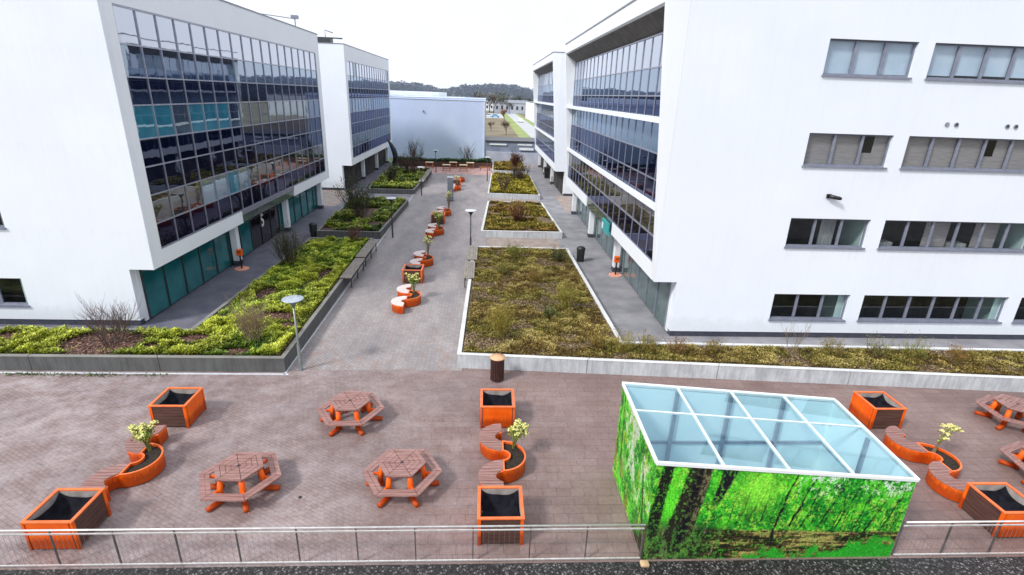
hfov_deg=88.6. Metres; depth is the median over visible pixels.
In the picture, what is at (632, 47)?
window
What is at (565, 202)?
paving gap
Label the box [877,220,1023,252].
window
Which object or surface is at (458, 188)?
crescent planter
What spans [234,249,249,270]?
smoking stand
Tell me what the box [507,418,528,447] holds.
flowering plant
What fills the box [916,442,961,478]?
crescent planter
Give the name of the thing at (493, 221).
ground cover
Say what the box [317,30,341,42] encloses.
roof unit
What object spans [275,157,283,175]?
window
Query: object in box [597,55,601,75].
window
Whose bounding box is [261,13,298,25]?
roof mast
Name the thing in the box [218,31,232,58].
window
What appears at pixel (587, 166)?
window
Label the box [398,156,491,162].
hedge
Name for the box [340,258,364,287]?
kerb bench
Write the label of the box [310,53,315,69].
window
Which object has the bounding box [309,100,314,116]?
window
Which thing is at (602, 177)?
window
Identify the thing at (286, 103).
window
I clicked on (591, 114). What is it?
window
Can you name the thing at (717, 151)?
office building
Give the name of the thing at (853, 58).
window
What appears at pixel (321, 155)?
window
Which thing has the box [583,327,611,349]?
upright shrub
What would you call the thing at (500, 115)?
car park
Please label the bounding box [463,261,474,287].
kerb bench
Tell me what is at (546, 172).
waste container
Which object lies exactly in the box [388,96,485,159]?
industrial hall
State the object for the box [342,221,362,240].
bushy shrub
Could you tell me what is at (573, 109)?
window
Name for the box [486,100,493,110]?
distant building
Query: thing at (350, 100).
window
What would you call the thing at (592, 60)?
window
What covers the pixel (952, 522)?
metal railing
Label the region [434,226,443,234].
crescent planter
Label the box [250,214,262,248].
entrance door
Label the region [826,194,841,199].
wall camera
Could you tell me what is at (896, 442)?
curved bench
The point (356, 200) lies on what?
bushy shrub
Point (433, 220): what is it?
cube planter
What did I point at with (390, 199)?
street lamp
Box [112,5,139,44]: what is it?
window
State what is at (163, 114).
window
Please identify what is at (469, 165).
timber planter
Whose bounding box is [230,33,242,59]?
window
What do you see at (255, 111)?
window
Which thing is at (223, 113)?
window
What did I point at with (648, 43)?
window
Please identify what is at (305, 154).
window
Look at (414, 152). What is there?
bare shrub
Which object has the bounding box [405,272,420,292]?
flowering plant
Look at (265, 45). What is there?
window
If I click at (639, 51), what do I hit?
window
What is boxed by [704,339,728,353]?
upright shrub
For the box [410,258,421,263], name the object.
curved bench
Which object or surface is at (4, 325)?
wall strip
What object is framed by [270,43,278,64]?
window
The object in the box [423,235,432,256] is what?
flowering plant
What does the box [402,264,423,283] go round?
cube planter
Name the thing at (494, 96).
bare tree
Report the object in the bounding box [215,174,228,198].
window
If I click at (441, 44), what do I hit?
sky
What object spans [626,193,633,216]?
window
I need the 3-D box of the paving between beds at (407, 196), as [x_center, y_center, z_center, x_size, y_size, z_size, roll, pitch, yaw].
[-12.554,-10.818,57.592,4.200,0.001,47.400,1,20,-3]
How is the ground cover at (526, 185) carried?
on the raised bed at (525, 196)
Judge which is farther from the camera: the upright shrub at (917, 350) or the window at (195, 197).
the window at (195, 197)
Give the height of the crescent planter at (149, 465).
0.420 m
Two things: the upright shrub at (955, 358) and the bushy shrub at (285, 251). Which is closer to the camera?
the upright shrub at (955, 358)
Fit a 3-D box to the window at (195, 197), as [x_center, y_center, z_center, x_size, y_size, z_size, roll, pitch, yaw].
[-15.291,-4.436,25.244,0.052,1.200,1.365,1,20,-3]
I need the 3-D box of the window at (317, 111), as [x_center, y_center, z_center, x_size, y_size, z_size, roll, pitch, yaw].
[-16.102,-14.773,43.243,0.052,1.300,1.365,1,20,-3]
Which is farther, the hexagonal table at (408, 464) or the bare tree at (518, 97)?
the bare tree at (518, 97)
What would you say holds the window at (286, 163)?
in the office building at (158, 156)
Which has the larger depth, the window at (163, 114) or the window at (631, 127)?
the window at (631, 127)
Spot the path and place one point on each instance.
(363, 326)
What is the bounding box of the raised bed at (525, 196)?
[488,173,539,199]
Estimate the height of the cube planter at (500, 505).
0.800 m
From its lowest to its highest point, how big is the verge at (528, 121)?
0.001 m
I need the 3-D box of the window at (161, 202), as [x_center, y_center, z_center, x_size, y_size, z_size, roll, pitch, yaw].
[-15.165,-3.496,22.684,0.053,1.200,1.365,1,20,-3]
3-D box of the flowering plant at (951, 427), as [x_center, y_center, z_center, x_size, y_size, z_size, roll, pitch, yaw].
[12.924,4.462,15.769,0.901,0.938,0.631,-7,22,-24]
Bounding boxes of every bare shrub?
[74,295,143,347]
[224,289,276,340]
[395,147,423,172]
[406,136,423,160]
[458,143,476,158]
[494,170,517,191]
[509,163,534,178]
[780,314,811,356]
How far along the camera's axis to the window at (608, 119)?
32.01 m
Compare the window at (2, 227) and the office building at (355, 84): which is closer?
the window at (2, 227)
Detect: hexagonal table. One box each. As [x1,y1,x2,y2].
[199,452,281,512]
[316,391,384,436]
[362,449,441,507]
[974,394,1023,431]
[998,441,1023,484]
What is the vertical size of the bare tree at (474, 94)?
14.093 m
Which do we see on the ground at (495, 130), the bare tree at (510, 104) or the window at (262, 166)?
the bare tree at (510, 104)
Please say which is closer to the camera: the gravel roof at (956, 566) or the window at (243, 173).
the gravel roof at (956, 566)
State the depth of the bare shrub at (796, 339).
20.87 m
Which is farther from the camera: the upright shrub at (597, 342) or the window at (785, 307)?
the window at (785, 307)
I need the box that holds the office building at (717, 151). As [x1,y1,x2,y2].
[565,0,1023,339]
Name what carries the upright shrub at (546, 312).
on the raised bed at (780, 373)
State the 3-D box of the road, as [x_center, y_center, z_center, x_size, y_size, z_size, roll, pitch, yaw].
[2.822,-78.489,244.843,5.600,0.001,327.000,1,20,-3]
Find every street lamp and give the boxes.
[281,295,303,370]
[386,197,395,237]
[418,166,423,194]
[465,209,476,246]
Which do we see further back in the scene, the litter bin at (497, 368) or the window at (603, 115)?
the window at (603, 115)
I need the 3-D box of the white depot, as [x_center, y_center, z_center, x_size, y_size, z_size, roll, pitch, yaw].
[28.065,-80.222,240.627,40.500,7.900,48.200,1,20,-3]
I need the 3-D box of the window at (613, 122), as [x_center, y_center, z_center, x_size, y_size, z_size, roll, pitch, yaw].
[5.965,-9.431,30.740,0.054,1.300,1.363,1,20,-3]
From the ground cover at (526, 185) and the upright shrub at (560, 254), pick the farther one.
the ground cover at (526, 185)
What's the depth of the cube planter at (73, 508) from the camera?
12.17 m
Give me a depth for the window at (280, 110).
35.60 m
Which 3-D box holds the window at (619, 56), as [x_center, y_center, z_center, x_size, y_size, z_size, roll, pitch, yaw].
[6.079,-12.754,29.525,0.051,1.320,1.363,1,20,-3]
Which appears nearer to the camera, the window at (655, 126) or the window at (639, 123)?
the window at (655, 126)
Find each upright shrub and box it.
[484,294,522,339]
[494,261,507,274]
[505,198,529,221]
[505,236,523,257]
[510,149,524,166]
[526,265,543,281]
[541,304,557,317]
[549,280,578,309]
[550,244,570,260]
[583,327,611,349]
[612,325,638,353]
[636,328,660,351]
[658,335,692,354]
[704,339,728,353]
[818,336,848,357]
[865,329,894,358]
[894,329,934,361]
[944,337,973,363]
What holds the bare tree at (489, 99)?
on the ground at (495, 130)
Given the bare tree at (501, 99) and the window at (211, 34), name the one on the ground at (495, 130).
the bare tree at (501, 99)
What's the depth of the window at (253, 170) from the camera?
31.73 m
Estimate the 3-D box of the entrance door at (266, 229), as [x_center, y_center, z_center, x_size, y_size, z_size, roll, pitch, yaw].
[-16.807,-4.434,35.730,0.050,2.500,1.587,1,20,-3]
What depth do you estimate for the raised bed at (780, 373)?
20.15 m
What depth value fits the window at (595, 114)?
35.81 m
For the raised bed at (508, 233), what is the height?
0.520 m
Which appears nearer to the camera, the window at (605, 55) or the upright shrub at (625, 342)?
the upright shrub at (625, 342)
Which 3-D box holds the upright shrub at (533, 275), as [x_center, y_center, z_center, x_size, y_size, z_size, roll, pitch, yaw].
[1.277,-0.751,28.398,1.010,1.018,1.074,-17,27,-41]
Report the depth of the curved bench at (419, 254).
33.02 m
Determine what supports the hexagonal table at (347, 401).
on the plaza
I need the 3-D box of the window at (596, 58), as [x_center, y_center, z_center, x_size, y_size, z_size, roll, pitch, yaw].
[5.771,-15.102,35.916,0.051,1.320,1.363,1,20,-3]
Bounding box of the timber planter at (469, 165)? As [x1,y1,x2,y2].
[396,160,492,167]
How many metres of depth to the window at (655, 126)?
23.19 m
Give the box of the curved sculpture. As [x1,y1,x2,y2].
[387,139,397,165]
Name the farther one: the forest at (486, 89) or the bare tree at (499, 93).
the forest at (486, 89)
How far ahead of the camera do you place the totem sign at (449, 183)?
51.53 m
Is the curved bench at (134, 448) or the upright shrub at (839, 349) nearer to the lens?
the curved bench at (134, 448)
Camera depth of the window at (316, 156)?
43.29 m
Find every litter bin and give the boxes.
[309,222,316,236]
[490,353,504,381]
[576,246,585,261]
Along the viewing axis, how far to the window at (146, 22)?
21.56 m
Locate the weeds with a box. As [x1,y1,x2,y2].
[3,371,167,378]
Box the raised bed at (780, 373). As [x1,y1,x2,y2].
[457,246,1023,391]
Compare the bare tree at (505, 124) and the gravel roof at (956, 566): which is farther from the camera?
the bare tree at (505, 124)
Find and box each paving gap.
[322,190,349,205]
[555,195,571,211]
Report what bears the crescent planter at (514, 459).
on the plaza
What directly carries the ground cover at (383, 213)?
on the raised bed at (323, 230)
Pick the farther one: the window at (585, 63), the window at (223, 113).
the window at (585, 63)
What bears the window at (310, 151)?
in the office building at (158, 156)
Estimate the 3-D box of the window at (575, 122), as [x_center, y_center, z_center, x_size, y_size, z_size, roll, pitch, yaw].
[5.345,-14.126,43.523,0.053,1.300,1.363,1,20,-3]
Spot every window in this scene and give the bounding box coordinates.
[0,213,5,229]
[0,278,29,307]
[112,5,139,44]
[133,106,156,138]
[136,11,159,47]
[151,191,172,222]
[154,105,174,135]
[156,16,177,50]
[170,186,188,215]
[172,104,190,133]
[174,20,192,52]
[186,182,203,208]
[188,104,205,131]
[190,24,207,54]
[201,178,216,203]
[203,104,218,129]
[205,28,220,56]
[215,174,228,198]
[217,103,230,127]
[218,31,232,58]
[227,170,239,193]
[229,103,241,126]
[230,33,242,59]
[238,167,249,189]
[240,102,251,125]
[241,36,252,60]
[249,164,258,185]
[250,102,260,123]
[252,39,261,62]
[258,162,267,181]
[260,102,269,122]
[261,41,270,63]
[267,159,275,178]
[268,102,276,121]
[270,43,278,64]
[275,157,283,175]
[276,101,284,120]
[278,45,285,65]
[283,155,289,172]
[284,101,291,119]
[285,47,292,66]
[290,153,296,169]
[291,101,297,118]
[292,48,298,67]
[296,151,302,167]
[297,101,303,118]
[298,50,304,68]
[302,149,308,164]
[303,101,309,117]
[304,51,310,69]
[308,147,313,162]
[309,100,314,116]
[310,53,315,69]
[313,146,318,160]
[314,100,319,115]
[319,144,323,158]
[347,61,349,74]
[349,99,352,111]
[350,62,352,75]
[352,135,354,145]
[353,63,355,75]
[353,99,355,111]
[572,109,574,123]
[574,109,576,124]
[575,63,577,79]
[577,110,579,125]
[578,62,580,78]
[579,160,582,174]
[580,61,583,78]
[580,110,582,126]
[582,162,585,176]
[583,60,586,78]
[583,111,585,127]
[585,164,588,179]
[586,59,590,77]
[586,111,589,128]
[589,112,593,129]
[589,167,592,182]
[590,58,593,76]
[592,169,596,185]
[593,57,597,76]
[593,113,596,131]
[596,171,600,188]
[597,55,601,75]
[597,113,601,132]
[600,174,604,192]
[601,53,606,75]
[601,114,605,134]
[605,115,610,135]
[605,178,609,196]
[606,52,611,74]
[609,181,614,201]
[610,116,615,137]
[611,50,616,73]
[615,116,621,139]
[615,185,620,205]
[616,48,622,72]
[620,189,627,210]
[621,117,627,141]
[622,46,628,71]
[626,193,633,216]
[627,118,634,143]
[628,43,635,70]
[633,198,641,222]
[634,41,643,69]
[634,120,642,146]
[641,121,651,148]
[641,203,650,229]
[642,38,651,68]
[649,122,658,152]
[649,209,654,234]
[650,34,661,66]
[659,40,662,65]
[768,294,849,321]
[784,218,868,249]
[802,133,892,169]
[821,38,918,79]
[856,295,1008,323]
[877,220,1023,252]
[899,136,1023,172]
[925,43,1023,83]
[1011,298,1023,323]
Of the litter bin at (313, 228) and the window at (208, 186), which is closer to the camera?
the window at (208, 186)
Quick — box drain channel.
[283,194,413,374]
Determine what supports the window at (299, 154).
in the office building at (158, 156)
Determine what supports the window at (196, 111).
in the office building at (158, 156)
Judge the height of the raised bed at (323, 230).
0.520 m
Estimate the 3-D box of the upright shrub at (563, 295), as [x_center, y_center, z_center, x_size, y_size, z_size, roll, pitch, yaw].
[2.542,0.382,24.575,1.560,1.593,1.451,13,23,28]
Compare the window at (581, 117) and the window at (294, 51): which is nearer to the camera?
the window at (294, 51)
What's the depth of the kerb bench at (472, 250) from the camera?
32.91 m
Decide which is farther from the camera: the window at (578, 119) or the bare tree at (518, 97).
the bare tree at (518, 97)
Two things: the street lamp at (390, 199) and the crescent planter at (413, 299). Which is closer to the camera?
the crescent planter at (413, 299)
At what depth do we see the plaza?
15.21 m
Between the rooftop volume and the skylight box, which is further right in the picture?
the skylight box
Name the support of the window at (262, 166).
in the office building at (158, 156)
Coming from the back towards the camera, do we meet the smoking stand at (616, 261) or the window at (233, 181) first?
the smoking stand at (616, 261)
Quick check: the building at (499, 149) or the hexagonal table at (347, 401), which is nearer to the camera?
the hexagonal table at (347, 401)
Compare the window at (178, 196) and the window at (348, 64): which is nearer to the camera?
the window at (178, 196)
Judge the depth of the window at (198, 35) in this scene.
25.45 m
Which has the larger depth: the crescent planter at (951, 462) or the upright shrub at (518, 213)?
the upright shrub at (518, 213)
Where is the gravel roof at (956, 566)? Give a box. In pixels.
[0,557,1023,574]
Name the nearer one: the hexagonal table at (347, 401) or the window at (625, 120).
the hexagonal table at (347, 401)
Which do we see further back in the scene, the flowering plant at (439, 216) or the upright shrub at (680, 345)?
the flowering plant at (439, 216)
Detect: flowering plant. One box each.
[125,419,158,451]
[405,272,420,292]
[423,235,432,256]
[432,210,442,226]
[445,190,451,208]
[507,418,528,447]
[932,423,963,452]
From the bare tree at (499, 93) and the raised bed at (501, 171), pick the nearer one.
the raised bed at (501, 171)
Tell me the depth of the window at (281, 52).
35.65 m
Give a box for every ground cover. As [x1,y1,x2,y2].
[0,235,368,355]
[324,195,405,230]
[370,167,428,188]
[463,246,1023,375]
[484,200,558,230]
[489,172,537,194]
[493,160,524,170]
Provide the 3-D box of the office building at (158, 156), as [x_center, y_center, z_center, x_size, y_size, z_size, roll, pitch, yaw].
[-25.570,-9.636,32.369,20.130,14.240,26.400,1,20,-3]
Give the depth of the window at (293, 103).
38.19 m
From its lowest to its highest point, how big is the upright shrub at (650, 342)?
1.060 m
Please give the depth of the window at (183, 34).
24.12 m
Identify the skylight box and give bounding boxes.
[612,382,919,559]
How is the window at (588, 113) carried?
in the office building at (717, 151)
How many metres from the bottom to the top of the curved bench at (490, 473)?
0.425 m
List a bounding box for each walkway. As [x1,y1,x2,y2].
[120,162,403,328]
[524,166,667,334]
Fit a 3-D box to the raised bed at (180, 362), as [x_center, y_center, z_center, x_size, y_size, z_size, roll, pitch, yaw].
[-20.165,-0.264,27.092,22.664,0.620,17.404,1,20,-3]
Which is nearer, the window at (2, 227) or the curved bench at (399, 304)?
the window at (2, 227)
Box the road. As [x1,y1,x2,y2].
[506,113,534,137]
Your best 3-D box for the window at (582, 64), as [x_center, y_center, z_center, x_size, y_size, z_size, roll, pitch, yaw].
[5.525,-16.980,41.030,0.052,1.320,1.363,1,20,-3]
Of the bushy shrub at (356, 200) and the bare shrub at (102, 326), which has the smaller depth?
the bare shrub at (102, 326)
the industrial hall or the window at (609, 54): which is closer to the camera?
the window at (609, 54)
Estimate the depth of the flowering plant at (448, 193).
46.36 m
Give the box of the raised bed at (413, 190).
[367,170,430,193]
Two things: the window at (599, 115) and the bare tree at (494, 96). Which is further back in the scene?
the bare tree at (494, 96)
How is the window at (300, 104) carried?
in the office building at (158, 156)
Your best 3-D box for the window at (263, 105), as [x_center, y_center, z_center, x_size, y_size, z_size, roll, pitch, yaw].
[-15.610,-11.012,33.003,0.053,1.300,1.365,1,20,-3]
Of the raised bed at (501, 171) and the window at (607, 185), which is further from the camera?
the raised bed at (501, 171)
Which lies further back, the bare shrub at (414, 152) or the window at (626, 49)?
the bare shrub at (414, 152)
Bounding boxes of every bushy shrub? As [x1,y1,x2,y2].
[268,222,315,265]
[331,172,375,217]
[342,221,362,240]
[383,161,398,181]
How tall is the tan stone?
0.090 m
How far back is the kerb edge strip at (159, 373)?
19.25 m
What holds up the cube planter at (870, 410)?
on the plaza
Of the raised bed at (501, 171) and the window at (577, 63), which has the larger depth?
the raised bed at (501, 171)
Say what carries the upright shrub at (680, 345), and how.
on the raised bed at (780, 373)
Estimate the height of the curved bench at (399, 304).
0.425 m
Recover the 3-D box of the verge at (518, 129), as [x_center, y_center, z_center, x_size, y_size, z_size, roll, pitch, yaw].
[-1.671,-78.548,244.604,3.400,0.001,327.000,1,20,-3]
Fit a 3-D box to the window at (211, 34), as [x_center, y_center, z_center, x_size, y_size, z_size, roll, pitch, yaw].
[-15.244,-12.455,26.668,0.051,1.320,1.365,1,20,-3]
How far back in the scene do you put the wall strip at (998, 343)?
23.83 m
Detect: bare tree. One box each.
[473,90,485,97]
[475,92,488,100]
[486,92,493,111]
[489,92,497,112]
[492,89,506,100]
[496,94,509,111]
[500,121,508,132]
[505,100,513,112]
[510,95,523,99]
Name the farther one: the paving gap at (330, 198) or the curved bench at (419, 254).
the paving gap at (330, 198)
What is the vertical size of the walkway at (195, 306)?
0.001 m
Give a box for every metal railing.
[0,523,645,566]
[891,520,1023,555]
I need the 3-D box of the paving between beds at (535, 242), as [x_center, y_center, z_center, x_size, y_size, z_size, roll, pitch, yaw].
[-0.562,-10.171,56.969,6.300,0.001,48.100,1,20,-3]
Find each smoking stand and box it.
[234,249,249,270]
[609,256,621,276]
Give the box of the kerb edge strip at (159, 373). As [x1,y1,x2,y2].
[0,372,287,374]
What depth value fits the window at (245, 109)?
30.45 m
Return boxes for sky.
[225,0,631,90]
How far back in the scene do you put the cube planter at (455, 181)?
59.85 m
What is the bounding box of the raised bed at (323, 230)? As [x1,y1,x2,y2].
[316,200,408,238]
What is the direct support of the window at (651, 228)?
in the office building at (717, 151)
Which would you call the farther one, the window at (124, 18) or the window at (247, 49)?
the window at (247, 49)
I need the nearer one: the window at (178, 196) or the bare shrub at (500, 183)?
the window at (178, 196)
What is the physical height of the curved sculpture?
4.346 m
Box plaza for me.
[0,368,1023,569]
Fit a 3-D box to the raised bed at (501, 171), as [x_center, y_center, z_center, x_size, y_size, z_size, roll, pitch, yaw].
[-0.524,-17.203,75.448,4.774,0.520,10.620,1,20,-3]
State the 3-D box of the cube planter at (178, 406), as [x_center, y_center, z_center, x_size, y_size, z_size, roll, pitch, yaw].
[-10.547,3.790,16.601,1.104,0.800,1.104,1,20,-3]
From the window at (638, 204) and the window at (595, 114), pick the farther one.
the window at (595, 114)
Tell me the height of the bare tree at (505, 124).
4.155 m
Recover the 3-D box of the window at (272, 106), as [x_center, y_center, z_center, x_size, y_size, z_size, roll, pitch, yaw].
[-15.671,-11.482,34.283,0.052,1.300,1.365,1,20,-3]
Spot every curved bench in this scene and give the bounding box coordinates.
[80,463,128,501]
[125,425,168,461]
[391,296,406,313]
[397,284,411,296]
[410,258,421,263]
[413,250,424,258]
[425,228,434,237]
[427,223,436,228]
[478,460,503,485]
[479,423,501,460]
[883,426,927,462]
[925,461,966,502]
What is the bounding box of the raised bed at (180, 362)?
[0,237,373,371]
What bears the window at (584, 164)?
in the office building at (717, 151)
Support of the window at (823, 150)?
in the office building at (717, 151)
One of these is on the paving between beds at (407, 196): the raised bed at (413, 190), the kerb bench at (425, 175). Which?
the raised bed at (413, 190)
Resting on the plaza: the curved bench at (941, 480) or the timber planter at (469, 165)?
the curved bench at (941, 480)
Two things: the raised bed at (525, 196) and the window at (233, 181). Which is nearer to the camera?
the window at (233, 181)
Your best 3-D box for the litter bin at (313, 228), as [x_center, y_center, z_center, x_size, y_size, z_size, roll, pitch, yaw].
[-14.291,-4.179,37.765,0.580,0.990,0.571,1,20,-3]
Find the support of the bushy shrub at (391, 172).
on the raised bed at (413, 190)
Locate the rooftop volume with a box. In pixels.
[390,90,446,96]
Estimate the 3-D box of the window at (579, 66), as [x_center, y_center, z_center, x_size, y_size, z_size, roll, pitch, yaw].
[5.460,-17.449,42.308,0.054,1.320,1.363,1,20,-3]
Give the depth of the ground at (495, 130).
169.87 m
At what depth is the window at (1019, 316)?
26.23 m
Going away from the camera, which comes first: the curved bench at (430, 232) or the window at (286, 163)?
the window at (286, 163)
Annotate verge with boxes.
[504,113,530,137]
[515,113,533,125]
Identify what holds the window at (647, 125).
in the office building at (717, 151)
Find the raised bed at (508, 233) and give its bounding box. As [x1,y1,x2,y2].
[481,201,562,238]
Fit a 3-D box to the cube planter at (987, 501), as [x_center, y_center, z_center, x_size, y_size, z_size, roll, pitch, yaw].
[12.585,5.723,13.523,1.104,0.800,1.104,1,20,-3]
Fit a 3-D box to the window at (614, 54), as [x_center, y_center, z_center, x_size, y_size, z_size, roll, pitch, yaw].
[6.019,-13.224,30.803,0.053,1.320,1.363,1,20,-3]
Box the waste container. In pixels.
[544,167,549,177]
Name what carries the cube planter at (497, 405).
on the plaza
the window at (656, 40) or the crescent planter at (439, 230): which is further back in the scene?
the crescent planter at (439, 230)
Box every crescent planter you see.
[118,443,165,487]
[406,290,420,306]
[421,254,433,266]
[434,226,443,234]
[443,208,450,215]
[455,185,460,190]
[502,440,525,482]
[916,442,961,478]
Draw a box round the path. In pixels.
[289,174,488,370]
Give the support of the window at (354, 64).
in the office building at (355, 84)
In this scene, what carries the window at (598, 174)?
in the office building at (717, 151)
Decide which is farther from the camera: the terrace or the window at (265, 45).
the terrace
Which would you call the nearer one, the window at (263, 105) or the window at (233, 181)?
the window at (233, 181)
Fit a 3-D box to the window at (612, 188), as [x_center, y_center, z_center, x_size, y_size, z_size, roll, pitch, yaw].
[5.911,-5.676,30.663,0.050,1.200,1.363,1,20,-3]
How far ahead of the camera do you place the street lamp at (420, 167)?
53.75 m
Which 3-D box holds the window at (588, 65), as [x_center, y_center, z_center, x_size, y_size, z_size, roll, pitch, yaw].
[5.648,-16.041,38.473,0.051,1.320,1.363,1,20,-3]
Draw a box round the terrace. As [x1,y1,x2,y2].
[409,166,491,174]
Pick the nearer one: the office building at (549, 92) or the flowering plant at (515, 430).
the flowering plant at (515, 430)
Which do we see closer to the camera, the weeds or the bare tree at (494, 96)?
the weeds
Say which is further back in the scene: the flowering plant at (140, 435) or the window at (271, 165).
the window at (271, 165)
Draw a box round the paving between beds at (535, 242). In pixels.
[486,166,560,247]
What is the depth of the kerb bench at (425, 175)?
63.40 m
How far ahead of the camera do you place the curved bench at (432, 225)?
40.22 m
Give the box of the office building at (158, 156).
[0,0,328,325]
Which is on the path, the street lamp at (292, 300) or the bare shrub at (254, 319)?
the street lamp at (292, 300)
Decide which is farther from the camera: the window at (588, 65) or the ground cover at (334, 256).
the window at (588, 65)
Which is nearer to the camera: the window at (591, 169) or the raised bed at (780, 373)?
the raised bed at (780, 373)
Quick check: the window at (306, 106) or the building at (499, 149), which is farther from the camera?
the building at (499, 149)
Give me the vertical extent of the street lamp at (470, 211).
2.900 m
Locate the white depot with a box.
[525,101,533,122]
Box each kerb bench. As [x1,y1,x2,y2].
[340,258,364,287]
[355,240,377,265]
[418,169,431,181]
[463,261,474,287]
[467,245,477,260]
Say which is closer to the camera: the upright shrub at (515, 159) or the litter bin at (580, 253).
the litter bin at (580, 253)
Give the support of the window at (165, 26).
in the office building at (158, 156)
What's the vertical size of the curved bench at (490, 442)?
0.425 m
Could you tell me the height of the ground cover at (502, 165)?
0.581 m
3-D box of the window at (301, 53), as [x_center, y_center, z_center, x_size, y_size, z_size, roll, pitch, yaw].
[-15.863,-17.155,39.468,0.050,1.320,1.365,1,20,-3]
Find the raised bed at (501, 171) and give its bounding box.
[492,162,526,173]
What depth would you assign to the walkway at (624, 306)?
32.01 m
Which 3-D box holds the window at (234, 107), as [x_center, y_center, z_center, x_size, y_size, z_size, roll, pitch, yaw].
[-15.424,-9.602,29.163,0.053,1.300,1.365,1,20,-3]
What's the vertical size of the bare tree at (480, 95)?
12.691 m
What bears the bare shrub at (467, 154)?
on the timber planter at (469, 165)
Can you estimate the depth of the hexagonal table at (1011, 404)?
17.98 m
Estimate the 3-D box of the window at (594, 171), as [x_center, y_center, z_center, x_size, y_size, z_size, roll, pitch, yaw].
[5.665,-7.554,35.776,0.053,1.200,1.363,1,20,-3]
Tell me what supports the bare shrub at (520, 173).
on the raised bed at (525, 196)
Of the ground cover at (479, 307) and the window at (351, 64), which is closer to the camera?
the ground cover at (479, 307)
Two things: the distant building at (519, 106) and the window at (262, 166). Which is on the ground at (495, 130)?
the distant building at (519, 106)
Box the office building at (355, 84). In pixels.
[318,42,391,189]
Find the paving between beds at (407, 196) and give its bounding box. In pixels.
[370,193,411,247]
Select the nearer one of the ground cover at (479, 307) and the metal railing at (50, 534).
the metal railing at (50, 534)
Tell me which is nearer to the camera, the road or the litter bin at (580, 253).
the litter bin at (580, 253)
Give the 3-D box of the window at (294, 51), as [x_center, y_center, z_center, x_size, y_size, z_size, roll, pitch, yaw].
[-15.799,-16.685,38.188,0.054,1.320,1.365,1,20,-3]
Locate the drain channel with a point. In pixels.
(338, 299)
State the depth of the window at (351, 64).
54.09 m
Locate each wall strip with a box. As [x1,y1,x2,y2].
[0,324,115,327]
[619,334,1023,348]
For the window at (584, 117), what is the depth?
39.81 m
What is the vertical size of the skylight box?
2.906 m
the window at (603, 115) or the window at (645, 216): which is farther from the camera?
the window at (603, 115)
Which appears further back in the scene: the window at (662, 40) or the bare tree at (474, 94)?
the bare tree at (474, 94)
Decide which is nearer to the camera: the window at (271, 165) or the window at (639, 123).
the window at (639, 123)
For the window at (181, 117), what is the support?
in the office building at (158, 156)
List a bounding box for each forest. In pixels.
[389,80,533,99]
[394,90,533,100]
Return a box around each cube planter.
[19,488,111,549]
[148,387,206,427]
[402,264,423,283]
[431,212,444,223]
[453,178,460,185]
[477,486,524,545]
[480,389,514,427]
[848,391,907,429]
[958,482,1023,536]
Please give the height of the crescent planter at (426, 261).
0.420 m
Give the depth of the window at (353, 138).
55.32 m
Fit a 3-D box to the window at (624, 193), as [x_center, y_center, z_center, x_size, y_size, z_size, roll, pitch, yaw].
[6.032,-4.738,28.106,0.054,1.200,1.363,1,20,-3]
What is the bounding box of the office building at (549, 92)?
[533,51,572,195]
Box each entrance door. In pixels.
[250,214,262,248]
[260,209,271,241]
[270,205,279,235]
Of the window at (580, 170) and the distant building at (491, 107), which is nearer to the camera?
the window at (580, 170)
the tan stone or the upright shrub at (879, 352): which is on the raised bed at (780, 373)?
the upright shrub at (879, 352)
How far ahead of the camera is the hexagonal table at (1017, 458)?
15.73 m
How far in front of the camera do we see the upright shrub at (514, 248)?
32.44 m
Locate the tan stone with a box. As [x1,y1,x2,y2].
[640,560,649,567]
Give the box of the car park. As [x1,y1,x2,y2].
[486,113,503,117]
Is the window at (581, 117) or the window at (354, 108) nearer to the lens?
the window at (581, 117)
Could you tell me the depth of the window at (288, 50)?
36.91 m
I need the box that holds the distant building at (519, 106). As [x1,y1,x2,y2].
[494,100,525,113]
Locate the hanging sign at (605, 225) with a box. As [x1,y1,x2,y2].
[601,217,609,235]
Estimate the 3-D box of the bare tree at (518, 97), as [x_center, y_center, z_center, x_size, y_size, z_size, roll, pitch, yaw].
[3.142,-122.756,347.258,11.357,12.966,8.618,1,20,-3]
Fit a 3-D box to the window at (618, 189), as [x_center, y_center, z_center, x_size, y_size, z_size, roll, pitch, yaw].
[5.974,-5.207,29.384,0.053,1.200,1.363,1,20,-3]
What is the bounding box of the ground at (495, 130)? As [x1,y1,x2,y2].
[485,111,532,156]
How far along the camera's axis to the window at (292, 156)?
38.14 m
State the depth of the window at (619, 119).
29.54 m
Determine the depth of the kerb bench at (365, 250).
32.95 m
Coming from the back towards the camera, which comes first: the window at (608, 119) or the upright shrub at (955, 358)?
the window at (608, 119)
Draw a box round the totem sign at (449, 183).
[447,177,453,200]
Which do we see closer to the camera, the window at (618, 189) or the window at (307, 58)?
the window at (618, 189)

